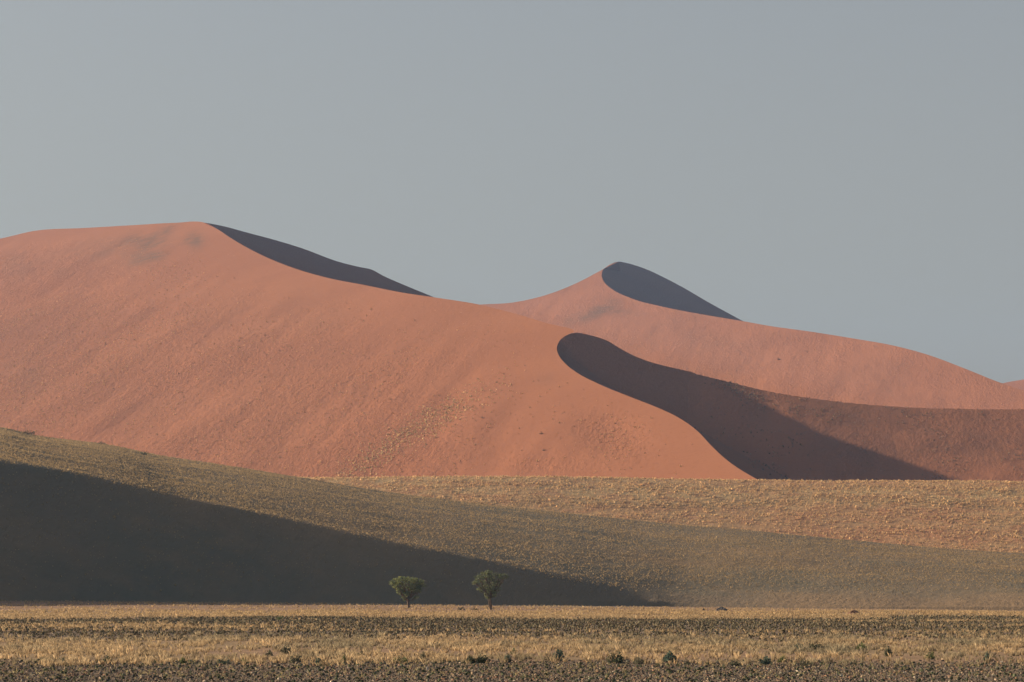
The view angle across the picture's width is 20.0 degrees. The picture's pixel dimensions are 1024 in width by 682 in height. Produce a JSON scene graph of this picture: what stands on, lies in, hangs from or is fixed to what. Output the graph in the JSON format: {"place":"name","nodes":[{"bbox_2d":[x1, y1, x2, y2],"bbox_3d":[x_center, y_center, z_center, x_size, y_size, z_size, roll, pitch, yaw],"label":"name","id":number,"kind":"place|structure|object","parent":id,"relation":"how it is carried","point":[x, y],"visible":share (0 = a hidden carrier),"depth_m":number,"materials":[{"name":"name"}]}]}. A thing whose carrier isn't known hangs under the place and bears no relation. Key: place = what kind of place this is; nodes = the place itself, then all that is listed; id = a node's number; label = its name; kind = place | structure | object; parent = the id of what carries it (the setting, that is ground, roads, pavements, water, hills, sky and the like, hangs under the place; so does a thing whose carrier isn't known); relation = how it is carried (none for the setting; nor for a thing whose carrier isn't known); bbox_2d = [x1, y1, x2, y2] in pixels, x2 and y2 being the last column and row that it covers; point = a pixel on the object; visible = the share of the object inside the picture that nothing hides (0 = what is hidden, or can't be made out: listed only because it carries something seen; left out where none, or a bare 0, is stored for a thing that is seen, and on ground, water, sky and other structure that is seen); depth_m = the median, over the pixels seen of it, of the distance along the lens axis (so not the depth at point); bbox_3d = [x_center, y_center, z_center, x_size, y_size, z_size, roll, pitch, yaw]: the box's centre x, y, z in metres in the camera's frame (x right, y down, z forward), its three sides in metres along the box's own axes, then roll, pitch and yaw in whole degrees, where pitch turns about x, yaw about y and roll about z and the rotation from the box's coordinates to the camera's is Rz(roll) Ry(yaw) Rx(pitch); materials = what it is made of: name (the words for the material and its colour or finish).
{"place":"outdoors","nodes":[
{"label":"outdoors","id":0,"kind":"place"},
{"bbox_2d":[0,221,1023,481],"bbox_3d":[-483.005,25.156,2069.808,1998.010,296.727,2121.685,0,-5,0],"label":"sand dune","id":1,"kind":"structure","parent":0,"point":[590,371],"depth_m":1443.67,"materials":[{"name":"orange sand"}]},
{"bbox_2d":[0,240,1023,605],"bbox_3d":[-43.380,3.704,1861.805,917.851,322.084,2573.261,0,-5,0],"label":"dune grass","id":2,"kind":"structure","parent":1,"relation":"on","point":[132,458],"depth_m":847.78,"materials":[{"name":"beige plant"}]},
{"bbox_2d":[0,428,1023,609],"bbox_3d":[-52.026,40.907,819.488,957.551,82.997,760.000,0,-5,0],"label":"dune","id":3,"kind":"structure","parent":0,"point":[137,576],"depth_m":631.52,"materials":[{"name":"brown sand"}]},
{"bbox_2d":[0,600,1023,681],"bbox_3d":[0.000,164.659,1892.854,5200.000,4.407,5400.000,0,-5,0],"label":"ground","id":4,"kind":"structure","parent":0,"point":[17,604],"depth_m":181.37,"materials":[{"name":"beige plant"}]},
{"bbox_2d":[102,655,112,662],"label":"shrub","id":5,"kind":"object","parent":4,"relation":"on","point":[107,657],"visible":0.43,"depth_m":143.71,"materials":[{"name":"green plant"}]},
{"bbox_2d":[179,656,186,663],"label":"shrub","id":6,"kind":"object","parent":4,"relation":"on","point":[182,661],"visible":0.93,"depth_m":142.10,"materials":[{"name":"green plant"}]},
{"bbox_2d":[217,658,230,663],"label":"shrub","id":7,"kind":"object","parent":4,"relation":"on","point":[224,661],"visible":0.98,"depth_m":142.04,"materials":[{"name":"green plant"}]},
{"bbox_2d":[281,644,290,653],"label":"shrub","id":8,"kind":"object","parent":4,"relation":"on","point":[285,650],"visible":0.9,"depth_m":164.60,"materials":[{"name":"green plant"}]},
{"bbox_2d":[289,654,301,662],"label":"shrub","id":9,"kind":"object","parent":4,"relation":"on","point":[293,659],"visible":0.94,"depth_m":143.74,"materials":[{"name":"green plant"}]},
{"bbox_2d":[391,655,407,662],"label":"shrub","id":10,"kind":"object","parent":4,"relation":"on","point":[403,660],"visible":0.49,"depth_m":143.71,"materials":[{"name":"green plant"}]},
{"bbox_2d":[389,576,425,608],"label":"acacia tree","id":11,"kind":"object","parent":4,"relation":"on","point":[417,588],"visible":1,"depth_m":512.82,"materials":[{"name":"green plant"}]},
{"bbox_2d":[464,653,476,662],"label":"shrub","id":12,"kind":"object","parent":4,"relation":"on","point":[470,658],"visible":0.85,"depth_m":143.72,"materials":[{"name":"green plant"}]},
{"bbox_2d":[477,653,489,662],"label":"shrub","id":13,"kind":"object","parent":4,"relation":"on","point":[481,659],"visible":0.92,"depth_m":143.71,"materials":[{"name":"green plant"}]},
{"bbox_2d":[471,569,508,609],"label":"acacia tree","id":14,"kind":"object","parent":4,"relation":"on","point":[490,591],"visible":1,"depth_m":498.07,"materials":[{"name":"green plant"}]},
{"bbox_2d":[505,653,512,661],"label":"shrub","id":15,"kind":"object","parent":4,"relation":"on","point":[509,658],"visible":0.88,"depth_m":145.42,"materials":[{"name":"green plant"}]},
{"bbox_2d":[0,614,1023,681],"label":"ground cover","id":16,"kind":"object","parent":4,"relation":"on","point":[608,624],"visible":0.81,"depth_m":264.69,"materials":[{"name":"brown plant"}]},
{"bbox_2d":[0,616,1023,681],"bbox_3d":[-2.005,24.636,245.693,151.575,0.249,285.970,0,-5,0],"label":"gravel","id":17,"kind":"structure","parent":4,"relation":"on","point":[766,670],"depth_m":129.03,"materials":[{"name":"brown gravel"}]},
{"bbox_2d":[552,648,564,660],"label":"shrub","id":18,"kind":"object","parent":4,"relation":"on","point":[559,654],"visible":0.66,"depth_m":148.84,"materials":[{"name":"green plant"}]},
{"bbox_2d":[606,651,623,662],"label":"shrub","id":19,"kind":"object","parent":4,"relation":"on","point":[616,659],"visible":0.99,"depth_m":143.72,"materials":[{"name":"green plant"}]},
{"bbox_2d":[633,657,643,663],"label":"shrub","id":20,"kind":"object","parent":4,"relation":"on","point":[639,661],"visible":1,"depth_m":142.10,"materials":[{"name":"green plant"}]},
{"bbox_2d":[662,650,678,661],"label":"shrub","id":21,"kind":"object","parent":4,"relation":"on","point":[668,656],"visible":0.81,"depth_m":145.32,"materials":[{"name":"green plant"}]},
{"bbox_2d":[716,607,727,610],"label":"sand mound","id":22,"kind":"object","parent":4,"relation":"on","point":[721,608],"visible":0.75,"depth_m":491.00,"materials":[{"name":"stone"}]},
{"bbox_2d":[729,659,739,665],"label":"shrub","id":23,"kind":"object","parent":4,"relation":"on","point":[735,663],"visible":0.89,"depth_m":138.94,"materials":[{"name":"green plant"}]},
{"bbox_2d":[760,656,770,663],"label":"shrub","id":24,"kind":"object","parent":4,"relation":"on","point":[764,661],"visible":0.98,"depth_m":142.06,"materials":[{"name":"green plant"}]},
{"bbox_2d":[777,655,786,661],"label":"shrub","id":25,"kind":"object","parent":4,"relation":"on","point":[780,659],"visible":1,"depth_m":145.42,"materials":[{"name":"green plant"}]},
{"bbox_2d":[798,660,812,665],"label":"shrub","id":26,"kind":"object","parent":4,"relation":"on","point":[801,663],"visible":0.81,"depth_m":138.89,"materials":[{"name":"green plant"}]},
{"bbox_2d":[809,642,824,649],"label":"shrub","id":27,"kind":"object","parent":4,"relation":"on","point":[817,645],"visible":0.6,"depth_m":176.20,"materials":[{"name":"green plant"}]},
{"bbox_2d":[848,610,859,613],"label":"sand mound","id":28,"kind":"object","parent":4,"relation":"on","point":[853,611],"visible":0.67,"depth_m":410.50,"materials":[{"name":"stone"}]},
{"bbox_2d":[857,642,869,649],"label":"shrub","id":29,"kind":"object","parent":4,"relation":"on","point":[861,645],"visible":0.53,"depth_m":176.16,"materials":[{"name":"green plant"}]},
{"bbox_2d":[884,646,892,656],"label":"shrub","id":30,"kind":"object","parent":4,"relation":"on","point":[888,651],"visible":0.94,"depth_m":158.30,"materials":[{"name":"green plant"}]},
{"bbox_2d":[925,652,934,658],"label":"shrub","id":31,"kind":"object","parent":4,"relation":"on","point":[931,655],"visible":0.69,"depth_m":152.50,"materials":[{"name":"green plant"}]},
{"bbox_2d":[0,0,1023,382],"label":"sky","id":32,"kind":"structure","parent":0,"point":[854,169],"materials":[{"name":"grey"}]},
{"bbox_2d":[314,477,1023,552],"bbox_3d":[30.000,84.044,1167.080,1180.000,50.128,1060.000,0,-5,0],"label":"sandy slope","id":33,"kind":"structure","parent":0,"point":[853,525],"depth_m":1011.30,"materials":[{"name":"beige sand"}]},
{"bbox_2d":[481,262,1023,408],"bbox_3d":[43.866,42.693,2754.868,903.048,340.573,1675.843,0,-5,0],"label":"sand dune","id":34,"kind":"structure","parent":0,"point":[623,287],"depth_m":2598.67,"materials":[{"name":"orange sand"}]},
{"bbox_2d":[1003,379,1023,389],"bbox_3d":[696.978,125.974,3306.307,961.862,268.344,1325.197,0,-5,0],"label":"sand dune","id":35,"kind":"structure","parent":0,"point":[1018,384],"depth_m":3595.30,"materials":[{"name":"orange sand"}]}
]}

